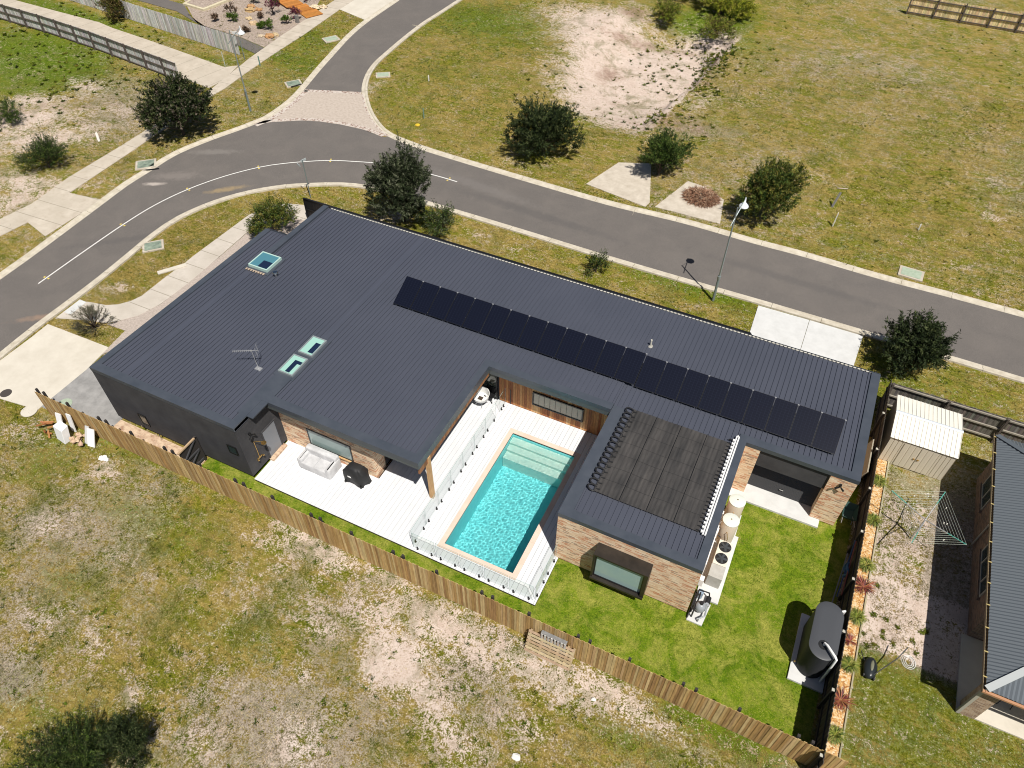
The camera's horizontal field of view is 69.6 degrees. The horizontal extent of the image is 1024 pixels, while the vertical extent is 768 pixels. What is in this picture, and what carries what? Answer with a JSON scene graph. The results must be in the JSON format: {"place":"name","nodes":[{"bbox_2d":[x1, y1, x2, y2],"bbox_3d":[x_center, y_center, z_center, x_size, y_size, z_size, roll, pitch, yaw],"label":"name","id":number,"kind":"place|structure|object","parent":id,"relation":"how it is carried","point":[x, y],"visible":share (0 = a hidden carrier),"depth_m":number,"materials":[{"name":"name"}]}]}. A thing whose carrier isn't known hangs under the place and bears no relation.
{"place":"outdoors","nodes":[
{"label":"outdoors","id":0,"kind":"place"},
{"bbox_2d":[0,324,107,409],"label":"driveway","id":1,"kind":"structure","parent":0,"point":[50,361],"depth_m":41.79,"materials":[{"name":"concrete"}]},
{"bbox_2d":[41,343,122,431],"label":"driveway","id":2,"kind":"structure","parent":0,"point":[84,392],"depth_m":40.02,"materials":[{"name":"concrete"}]},
{"bbox_2d":[107,420,204,467],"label":"brick path","id":3,"kind":"structure","parent":0,"point":[143,435],"depth_m":38.20,"materials":[{"name":"brick"}]},
{"bbox_2d":[177,436,206,466],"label":"side gate","id":4,"kind":"structure","parent":3,"relation":"on","point":[191,450],"depth_m":36.15,"materials":[{"name":"grey"}]},
{"bbox_2d":[138,0,262,53],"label":"garden path","id":5,"kind":"structure","parent":0,"point":[180,8],"depth_m":76.64,"materials":[{"name":"concrete"}]},
{"bbox_2d":[340,0,396,20],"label":"driveway","id":6,"kind":"structure","parent":0,"point":[363,9],"depth_m":77.66,"materials":[{"name":"concrete"}]},
{"bbox_2d":[304,0,455,91],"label":"side street","id":7,"kind":"structure","parent":0,"point":[357,55],"depth_m":71.57,"materials":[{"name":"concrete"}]},
{"bbox_2d":[0,0,1023,767],"bbox_3d":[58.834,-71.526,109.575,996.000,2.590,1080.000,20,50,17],"label":"ground","id":8,"kind":"structure","parent":0,"point":[854,36],"depth_m":35.85,"materials":[{"name":"green plant"}]},
{"bbox_2d":[0,97,26,125],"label":"edge bush","id":9,"kind":"object","parent":8,"relation":"on","point":[4,108],"visible":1,"depth_m":59.94,"materials":[{"name":"green plant"}]},
{"bbox_2d":[21,405,37,416],"bbox_3d":[-25.821,1.442,39.393,0.840,0.036,0.840,20,50,17],"label":"manhole cover","id":10,"kind":"object","parent":8,"relation":"on","point":[29,411],"visible":1,"depth_m":39.39,"materials":[{"name":"concrete"}]},
{"bbox_2d":[10,131,68,174],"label":"corner bush","id":11,"kind":"object","parent":8,"relation":"on","point":[46,150],"visible":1,"depth_m":54.74,"materials":[{"name":"green plant"}]},
{"bbox_2d":[53,420,69,443],"bbox_3d":[-23.125,2.468,37.859,0.780,0.916,0.591,26,52,22],"label":"white carton","id":12,"kind":"object","parent":8,"relation":"on","point":[61,430],"visible":0.97,"depth_m":37.68,"materials":[{"name":"white cardboard"}]},
{"bbox_2d":[6,701,122,767],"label":"foreground bush","id":13,"kind":"object","parent":8,"relation":"on","point":[68,755],"visible":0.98,"depth_m":26.73,"materials":[{"name":"green plant"}]},
{"bbox_2d":[0,4,179,78],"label":"boundary fence","id":14,"kind":"object","parent":8,"relation":"on","point":[144,59],"visible":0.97,"depth_m":69.90,"materials":[{"name":"grey wood"}]},
{"bbox_2d":[66,303,115,334],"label":"dry bush","id":15,"kind":"object","parent":8,"relation":"on","point":[89,310],"visible":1,"depth_m":43.24,"materials":[{"name":"grey plant"}]},
{"bbox_2d":[93,0,128,24],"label":"brown shrub","id":16,"kind":"object","parent":8,"relation":"on","point":[113,6],"visible":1,"depth_m":73.89,"materials":[{"name":"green plant"}]},
{"bbox_2d":[0,0,237,87],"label":"footpath","id":17,"kind":"structure","parent":8,"relation":"on","point":[200,71],"depth_m":70.67,"materials":[{"name":"concrete"}]},
{"bbox_2d":[87,709,151,767],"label":"foreground bush","id":18,"kind":"object","parent":8,"relation":"on","point":[121,740],"visible":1,"depth_m":26.77,"materials":[{"name":"green plant"}]},
{"bbox_2d":[135,158,156,170],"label":"pit lid","id":19,"kind":"object","parent":8,"relation":"on","point":[141,164],"visible":1,"depth_m":56.18,"materials":[{"name":"concrete"}]},
{"bbox_2d":[142,239,163,252],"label":"pit lid","id":20,"kind":"object","parent":8,"relation":"on","point":[152,246],"visible":1,"depth_m":49.18,"materials":[{"name":"concrete"}]},
{"bbox_2d":[71,0,239,54],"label":"pathway fence","id":21,"kind":"object","parent":8,"relation":"on","point":[198,33],"visible":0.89,"depth_m":71.96,"materials":[{"name":"wood"}]},
{"bbox_2d":[130,69,216,137],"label":"roadside tree","id":22,"kind":"object","parent":8,"relation":"on","point":[173,98],"visible":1,"depth_m":56.62,"materials":[{"name":"green plant"}]},
{"bbox_2d":[0,0,353,236],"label":"footpath","id":23,"kind":"structure","parent":8,"relation":"on","point":[54,209],"depth_m":55.01,"materials":[{"name":"concrete"}]},
{"bbox_2d":[55,203,306,322],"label":"footpath","id":24,"kind":"structure","parent":8,"relation":"on","point":[170,284],"depth_m":46.81,"materials":[{"name":"concrete"}]},
{"bbox_2d":[0,0,398,278],"label":"kerb","id":25,"kind":"structure","parent":8,"relation":"on","point":[111,194],"depth_m":57.42,"materials":[{"name":"concrete"}]},
{"bbox_2d":[102,218,303,354],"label":"gravel bed","id":26,"kind":"object","parent":8,"relation":"on","point":[129,326],"visible":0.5,"depth_m":45.96,"materials":[{"name":"gravel"}]},
{"bbox_2d":[244,192,299,236],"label":"garden bush","id":27,"kind":"object","parent":26,"relation":"on","point":[274,213],"visible":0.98,"depth_m":49.11,"materials":[{"name":"green plant"}]},
{"bbox_2d":[228,26,251,110],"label":"street lamp","id":28,"kind":"object","parent":8,"relation":"on","point":[241,32],"visible":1,"depth_m":58.83,"materials":[{"name":"grey"}]},
{"bbox_2d":[184,0,319,46],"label":"garden bed","id":29,"kind":"object","parent":8,"relation":"on","point":[254,30],"visible":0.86,"depth_m":75.38,"materials":[{"name":"gravel"}]},
{"bbox_2d":[183,0,231,10],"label":"raised planter","id":30,"kind":"object","parent":29,"relation":"on","point":[207,7],"visible":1,"depth_m":77.45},
{"bbox_2d":[187,0,221,7],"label":"mulch","id":31,"kind":"object","parent":30,"relation":"in","point":[202,3],"visible":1,"depth_m":77.81,"materials":[{"name":"gravel"}]},
{"bbox_2d":[279,0,322,17],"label":"boardwalk","id":32,"kind":"structure","parent":29,"relation":"on","point":[306,10],"depth_m":77.18,"materials":[{"name":"wood"}]},
{"bbox_2d":[268,92,385,135],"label":"pavement apron","id":33,"kind":"object","parent":8,"relation":"on","point":[346,108],"visible":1,"depth_m":62.42,"materials":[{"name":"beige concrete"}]},
{"bbox_2d":[254,89,388,136],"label":"paver edging","id":34,"kind":"object","parent":33,"relation":"on","point":[296,100],"visible":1,"depth_m":61.22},
{"bbox_2d":[361,129,432,221],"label":"young verge tree","id":35,"kind":"object","parent":8,"relation":"on","point":[396,178],"visible":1,"depth_m":48.46,"materials":[{"name":"green plant"}]},
{"bbox_2d":[255,398,596,605],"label":"pool deck","id":36,"kind":"structure","parent":8,"relation":"on","point":[391,502],"depth_m":35.92,"materials":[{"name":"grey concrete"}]},
{"bbox_2d":[297,443,341,479],"bbox_3d":[-9.575,3.815,36.557,1.950,0.833,1.040,20,50,17],"label":"outdoor lounge","id":37,"kind":"object","parent":36,"relation":"on","point":[319,461],"visible":1,"depth_m":36.40,"materials":[{"name":"fabric"}]},
{"bbox_2d":[343,461,371,488],"bbox_3d":[-7.591,4.318,35.943,1.373,1.070,0.904,20,50,17],"label":"covered barbecue","id":38,"kind":"object","parent":36,"relation":"on","point":[356,474],"visible":1,"depth_m":35.65,"materials":[{"name":"black"}]},
{"bbox_2d":[411,389,504,542],"bbox_3d":[-2.442,3.813,36.315,0.105,1.267,9.610,20,50,17],"label":"glass pool fence","id":39,"kind":"object","parent":36,"relation":"on","point":[415,541],"visible":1,"depth_m":36.09,"materials":[{"name":"teal"}]},
{"bbox_2d":[474,386,489,403],"bbox_3d":[-1.651,0.762,39.402,0.920,0.915,0.913,20,50,17],"label":"white tub chair","id":40,"kind":"object","parent":36,"relation":"on","point":[480,397],"visible":0.86,"depth_m":39.42,"materials":[{"name":"white"}]},
{"bbox_2d":[415,198,457,237],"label":"shrub","id":41,"kind":"object","parent":8,"relation":"on","point":[439,216],"visible":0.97,"depth_m":50.03,"materials":[{"name":"green plant"}]},
{"bbox_2d":[34,388,848,767],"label":"paling fence","id":42,"kind":"object","parent":8,"relation":"on","point":[796,748],"visible":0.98,"depth_m":31.28,"materials":[{"name":"brown wood"}]},
{"bbox_2d":[89,205,880,611],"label":"house","id":43,"kind":"structure","parent":8,"relation":"on","point":[379,345],"depth_m":36.53,"materials":[{"name":"metal"}]},
{"bbox_2d":[260,419,282,457],"bbox_3d":[-11.922,2.736,36.637,0.040,2.060,1.040,20,50,17],"label":"door","id":44,"kind":"structure","parent":43,"relation":"in","point":[271,434],"depth_m":36.59,"materials":[{"name":"grey"}]},
{"bbox_2d":[306,428,353,461],"bbox_3d":[-8.981,3.051,36.263,2.700,1.290,0.100,20,50,17],"label":"window","id":45,"kind":"structure","parent":43,"relation":"in","point":[344,452],"depth_m":36.26,"materials":[{"name":"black glass"}]},
{"bbox_2d":[482,374,497,399],"bbox_3d":[-1.447,-0.152,39.368,1.500,2.200,0.060,20,50,17],"label":"window","id":46,"kind":"structure","parent":43,"relation":"in","point":[492,380],"depth_m":39.21,"materials":[{"name":"black glass"}]},
{"bbox_2d":[532,391,583,421],"bbox_3d":[2.357,1.182,38.102,2.850,0.980,0.070,20,50,17],"label":"window","id":47,"kind":"structure","parent":43,"relation":"in","point":[540,400],"depth_m":38.09,"materials":[{"name":"black glass"}]},
{"bbox_2d":[589,542,652,599],"bbox_3d":[4.598,7.944,31.210,2.400,1.940,0.700,20,50,17],"label":"bay window","id":48,"kind":"structure","parent":43,"relation":"in","point":[628,574],"depth_m":30.90,"materials":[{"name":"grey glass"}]},
{"bbox_2d":[587,407,739,535],"bbox_3d":[6.797,3.463,32.705,5.309,0.203,5.848,20,50,17],"label":"solar pool heater","id":49,"kind":"object","parent":43,"relation":"on","point":[664,469],"visible":1,"depth_m":32.45,"materials":[{"name":"black plastic"}]},
{"bbox_2d":[748,465,820,506],"bbox_3d":[12.979,4.615,35.007,3.140,2.354,0.070,20,50,17],"label":"roller door","id":50,"kind":"structure","parent":43,"relation":"in","point":[785,489],"depth_m":35.29,"materials":[{"name":"black metal"}]},
{"bbox_2d":[437,428,580,579],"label":"swimming pool","id":51,"kind":"structure","parent":8,"relation":"in","point":[498,522],"depth_m":35.59,"materials":[{"name":"liquid"}]},
{"bbox_2d":[0,0,1023,767],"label":"weeds","id":52,"kind":"object","parent":8,"relation":"on","point":[702,70],"visible":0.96,"depth_m":56.83,"materials":[{"name":"green plant"}]},
{"bbox_2d":[0,182,1023,383],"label":"kerb","id":53,"kind":"structure","parent":8,"relation":"on","point":[10,347],"depth_m":47.22,"materials":[{"name":"concrete"}]},
{"bbox_2d":[303,198,751,334],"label":"black rear fence","id":54,"kind":"object","parent":8,"relation":"on","point":[311,206],"visible":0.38,"depth_m":46.09,"materials":[{"name":"black metal"}]},
{"bbox_2d":[500,92,586,158],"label":"corner lot tree","id":55,"kind":"object","parent":8,"relation":"on","point":[544,124],"visible":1,"depth_m":55.07,"materials":[{"name":"green plant"}]},
{"bbox_2d":[524,629,575,670],"bbox_3d":[1.534,10.866,30.147,2.040,1.082,0.560,20,50,17],"label":"leaning pallet","id":56,"kind":"object","parent":8,"relation":"on","point":[548,652],"visible":1,"depth_m":30.11,"materials":[{"name":"brown wood"}]},
{"bbox_2d":[541,630,567,655],"bbox_3d":[1.693,10.659,30.169,1.120,1.300,0.200,20,50,17],"label":"pallet","id":57,"kind":"object","parent":8,"relation":"on","point":[554,637],"visible":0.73,"depth_m":29.75,"materials":[{"name":"grey wood"}]},
{"bbox_2d":[583,248,612,278],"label":"verge seedling","id":58,"kind":"object","parent":8,"relation":"on","point":[595,257],"visible":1,"depth_m":47.13,"materials":[{"name":"green plant"}]},
{"bbox_2d":[650,0,683,21],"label":"acacia thicket","id":59,"kind":"object","parent":8,"relation":"on","point":[669,8],"visible":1,"depth_m":75.27,"materials":[{"name":"green plant"}]},
{"bbox_2d":[637,125,698,175],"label":"sand edge tree","id":60,"kind":"object","parent":8,"relation":"on","point":[664,149],"visible":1,"depth_m":53.80,"materials":[{"name":"green plant"}]},
{"bbox_2d":[362,0,1023,317],"label":"kerb","id":61,"kind":"structure","parent":8,"relation":"on","point":[964,298],"depth_m":52.13,"materials":[{"name":"concrete"}]},
{"bbox_2d":[686,605,710,625],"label":"filter slab","id":62,"kind":"structure","parent":8,"relation":"on","point":[696,615],"depth_m":31.60,"materials":[{"name":"concrete"}]},
{"bbox_2d":[686,575,711,621],"bbox_3d":[8.167,9.281,31.680,0.745,0.972,1.685,20,50,17],"label":"pool filter plant","id":63,"kind":"object","parent":62,"relation":"on","point":[700,606],"visible":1,"depth_m":31.62,"materials":[{"name":"grey plastic"}]},
{"bbox_2d":[694,509,741,605],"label":"equipment slab","id":64,"kind":"structure","parent":8,"relation":"on","point":[715,593],"depth_m":32.80,"materials":[{"name":"concrete"}]},
{"bbox_2d":[705,539,732,588],"bbox_3d":[9.239,8.002,32.851,0.620,0.885,1.970,20,50,17],"label":"heat pump","id":65,"kind":"object","parent":64,"relation":"on","point":[715,575],"visible":1,"depth_m":32.45,"materials":[{"name":"beige"}]},
{"bbox_2d":[715,513,739,543],"bbox_3d":[9.717,6.677,33.481,0.844,1.770,0.945,20,50,17],"label":"hot water tank","id":66,"kind":"object","parent":64,"relation":"on","point":[729,525],"visible":0.92,"depth_m":33.03,"materials":[{"name":"beige"}]},
{"bbox_2d":[722,494,745,518],"bbox_3d":[10.217,5.920,34.188,0.844,1.770,0.945,20,50,17],"label":"hot water tank","id":67,"kind":"object","parent":64,"relation":"on","point":[736,503],"visible":0.64,"depth_m":33.66,"materials":[{"name":"beige"}]},
{"bbox_2d":[699,13,737,40],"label":"acacia thicket","id":68,"kind":"object","parent":8,"relation":"on","point":[720,23],"visible":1,"depth_m":72.80,"materials":[{"name":"green plant"}]},
{"bbox_2d":[698,0,760,20],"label":"acacia thicket","id":69,"kind":"object","parent":8,"relation":"on","point":[743,5],"visible":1,"depth_m":74.99,"materials":[{"name":"green plant"}]},
{"bbox_2d":[712,198,748,300],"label":"street lamp","id":70,"kind":"object","parent":8,"relation":"on","point":[743,205],"visible":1,"depth_m":42.58,"materials":[{"name":"grey"}]},
{"bbox_2d":[735,156,810,220],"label":"yellow green tree","id":71,"kind":"object","parent":8,"relation":"on","point":[779,185],"visible":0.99,"depth_m":49.20,"materials":[{"name":"green plant"}]},
{"bbox_2d":[729,488,818,527],"bbox_3d":[12.559,5.958,35.465,4.260,0.150,0.460,20,50,17],"label":"concrete threshold","id":72,"kind":"object","parent":8,"relation":"on","point":[782,510],"visible":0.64,"depth_m":35.32,"materials":[{"name":"concrete"}]},
{"bbox_2d":[744,483,810,515],"bbox_3d":[12.848,5.632,35.774,3.170,0.145,0.600,20,50,17],"label":"concrete threshold","id":73,"kind":"object","parent":8,"relation":"on","point":[791,504],"visible":0.79,"depth_m":35.70,"materials":[{"name":"concrete"}]},
{"bbox_2d":[787,613,826,693],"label":"tank slab","id":74,"kind":"structure","parent":8,"relation":"on","point":[796,675],"depth_m":29.94,"materials":[{"name":"concrete"}]},
{"bbox_2d":[794,601,845,682],"bbox_3d":[12.489,10.297,29.865,1.254,2.192,2.600,20,50,17],"label":"rainwater tank","id":75,"kind":"object","parent":74,"relation":"on","point":[819,643],"visible":1,"depth_m":29.33,"materials":[{"name":"grey"}]},
{"bbox_2d":[832,540,856,602],"bbox_3d":[14.663,8.234,32.378,0.200,1.145,2.918,23,51,20],"label":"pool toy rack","id":76,"kind":"object","parent":8,"relation":"on","point":[845,568],"visible":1,"depth_m":32.29,"materials":[{"name":"black"}]},
{"bbox_2d":[806,380,891,767],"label":"side fence","id":77,"kind":"object","parent":8,"relation":"on","point":[825,705],"visible":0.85,"depth_m":31.51,"materials":[{"name":"grey"}]},
{"bbox_2d":[840,501,858,527],"bbox_3d":[15.936,6.183,34.897,0.660,0.661,1.712,20,50,17],"label":"wheelbarrow","id":78,"kind":"object","parent":8,"relation":"on","point":[850,511],"visible":0.99,"depth_m":34.89,"materials":[{"name":"teal"}]},
{"bbox_2d":[826,458,887,756],"bbox_3d":[14.823,9.638,32.065,0.930,0.150,17.600,20,50,17],"label":"pebble bed","id":79,"kind":"object","parent":8,"relation":"on","point":[838,717],"visible":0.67,"depth_m":32.01,"materials":[{"name":"gravel"}]},
{"bbox_2d":[828,724,847,747],"bbox_3d":[12.417,13.461,28.280,1.006,0.394,0.987,-11,48,-10],"label":"grass clump","id":80,"kind":"object","parent":79,"relation":"on","point":[835,733],"visible":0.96,"depth_m":28.20,"materials":[{"name":"green plant"}]},
{"bbox_2d":[834,684,856,713],"bbox_3d":[13.008,12.444,29.071,1.183,0.357,1.221,-32,55,-26],"label":"red cordyline","id":81,"kind":"object","parent":79,"relation":"on","point":[839,700],"visible":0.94,"depth_m":29.12,"materials":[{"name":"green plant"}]},
{"bbox_2d":[841,654,860,675],"bbox_3d":[13.808,11.470,30.131,1.058,0.392,1.039,20,50,17],"label":"grass clump","id":82,"kind":"object","parent":79,"relation":"on","point":[848,663],"visible":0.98,"depth_m":30.08,"materials":[{"name":"green plant"}]},
{"bbox_2d":[849,607,868,625],"bbox_3d":[14.760,9.948,31.561,1.042,0.391,1.012,-18,50,-17],"label":"grass clump","id":83,"kind":"object","parent":79,"relation":"on","point":[857,616],"visible":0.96,"depth_m":31.49,"materials":[{"name":"green plant"}]},
{"bbox_2d":[854,575,878,594],"bbox_3d":[15.542,8.891,32.393,1.267,0.353,1.202,20,50,17],"label":"red cordyline","id":84,"kind":"object","parent":79,"relation":"on","point":[864,586],"visible":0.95,"depth_m":32.49,"materials":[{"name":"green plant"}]},
{"bbox_2d":[858,556,874,573],"bbox_3d":[15.975,8.162,33.232,1.028,0.377,1.035,20,50,17],"label":"grass clump","id":85,"kind":"object","parent":79,"relation":"on","point":[866,564],"visible":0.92,"depth_m":33.16,"materials":[{"name":"green plant"}]},
{"bbox_2d":[867,512,882,527],"bbox_3d":[17.105,6.432,34.845,1.022,0.377,1.035,20,50,17],"label":"grass clump","id":86,"kind":"object","parent":79,"relation":"on","point":[873,518],"visible":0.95,"depth_m":34.78,"materials":[{"name":"green plant"}]},
{"bbox_2d":[838,461,888,757],"bbox_3d":[15.299,9.692,31.949,0.110,0.190,17.400,20,50,17],"label":"garden edging","id":87,"kind":"object","parent":8,"relation":"on","point":[853,673],"visible":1,"depth_m":31.34,"materials":[{"name":"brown wood"}]},
{"bbox_2d":[861,439,873,477],"bbox_3d":[17.264,3.913,36.409,0.450,1.500,2.200,20,50,17],"label":"leaning board","id":88,"kind":"object","parent":8,"relation":"on","point":[867,460],"visible":0.36,"depth_m":35.88,"materials":[{"name":"beige"}]},
{"bbox_2d":[861,647,907,680],"bbox_3d":[15.126,11.326,29.831,1.679,1.049,1.170,5,47,5],"label":"black leaf mower","id":89,"kind":"object","parent":8,"relation":"on","point":[870,671],"visible":1,"depth_m":29.89,"materials":[{"name":"black"}]},
{"bbox_2d":[898,265,924,281],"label":"pit lid","id":90,"kind":"object","parent":8,"relation":"on","point":[910,273],"visible":1,"depth_m":47.65,"materials":[{"name":"concrete"}]},
{"bbox_2d":[878,395,963,479],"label":"garden shed","id":91,"kind":"structure","parent":8,"relation":"on","point":[921,437],"depth_m":36.40,"materials":[{"name":"beige metal"}]},
{"bbox_2d":[893,443,922,468],"bbox_3d":[19.589,3.603,36.510,0.780,1.700,0.052,20,50,17],"label":"door","id":92,"kind":"structure","parent":91,"relation":"in","point":[908,454],"depth_m":36.49,"materials":[{"name":"beige"}]},
{"bbox_2d":[909,449,939,474],"bbox_3d":[20.310,3.860,36.276,0.780,1.700,0.052,20,50,17],"label":"door","id":93,"kind":"structure","parent":91,"relation":"in","point":[925,460],"depth_m":36.27,"materials":[{"name":"beige"}]},
{"bbox_2d":[880,306,961,378],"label":"driveway tree","id":94,"kind":"object","parent":8,"relation":"on","point":[927,342],"visible":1,"depth_m":40.14,"materials":[{"name":"green plant"}]},
{"bbox_2d":[892,490,966,544],"bbox_3d":[18.539,6.605,33.511,2.472,2.097,2.776,2,47,1],"label":"clothes hoist","id":95,"kind":"object","parent":8,"relation":"on","point":[919,527],"visible":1,"depth_m":33.11,"materials":[{"name":"green metal"}]},
{"bbox_2d":[881,383,1023,442],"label":"paling fence","id":96,"kind":"object","parent":8,"relation":"on","point":[982,423],"visible":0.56,"depth_m":38.00,"materials":[{"name":"grey wood"}]},
{"bbox_2d":[906,0,1023,33],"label":"tan fence","id":97,"kind":"object","parent":8,"relation":"on","point":[1013,25],"visible":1,"depth_m":74.96,"materials":[{"name":"wood"}]},
{"bbox_2d":[955,433,1023,718],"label":"neighbour house","id":98,"kind":"structure","parent":8,"relation":"on","point":[996,614],"depth_m":30.42,"materials":[{"name":"grey"}]},
{"bbox_2d":[976,539,992,600],"bbox_3d":[20.333,7.917,31.655,0.110,1.150,2.650,20,50,17],"label":"window","id":99,"kind":"structure","parent":98,"relation":"in","point":[982,557],"depth_m":31.84,"materials":[{"name":"black"}]},
{"bbox_2d":[978,468,995,512],"bbox_3d":[22.341,4.973,34.608,0.110,1.450,1.800,20,50,17],"label":"window","id":100,"kind":"structure","parent":98,"relation":"in","point":[985,488],"depth_m":34.80,"materials":[{"name":"black"}]},
{"bbox_2d":[955,633,1023,739],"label":"patio slab","id":101,"kind":"structure","parent":8,"relation":"on","point":[1002,716],"depth_m":29.55,"materials":[{"name":"concrete"}]},
{"bbox_2d":[0,120,1023,376],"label":"road","id":102,"kind":"structure","parent":0,"point":[984,336],"depth_m":50.28,"materials":[{"name":"grey asphalt"}]},
{"bbox_2d":[38,160,456,283],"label":"road marking","id":103,"kind":"object","parent":102,"relation":"on","point":[200,184],"visible":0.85,"depth_m":54.09,"materials":[{"name":"paint"}]},
{"bbox_2d":[205,461,1023,767],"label":"lawn","id":104,"kind":"structure","parent":0,"point":[795,635],"depth_m":30.98,"materials":[{"name":"green plant"}]},
{"bbox_2d":[587,162,650,206],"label":"driveway","id":105,"kind":"structure","parent":0,"point":[629,181],"depth_m":54.94,"materials":[{"name":"concrete"}]},
{"bbox_2d":[655,181,723,223],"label":"driveway","id":106,"kind":"structure","parent":0,"point":[673,202],"depth_m":52.73,"materials":[{"name":"concrete"}]},
{"bbox_2d":[679,184,721,207],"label":"cut branch pile","id":107,"kind":"object","parent":106,"relation":"on","point":[711,197],"visible":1,"depth_m":53.24,"materials":[{"name":"brown plant"}]},
{"bbox_2d":[750,305,808,348],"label":"driveway","id":108,"kind":"structure","parent":0,"point":[779,327],"depth_m":44.18,"materials":[{"name":"concrete"}]},
{"bbox_2d":[801,320,862,365],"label":"driveway","id":109,"kind":"structure","parent":0,"point":[833,343],"depth_m":43.30,"materials":[{"name":"concrete"}]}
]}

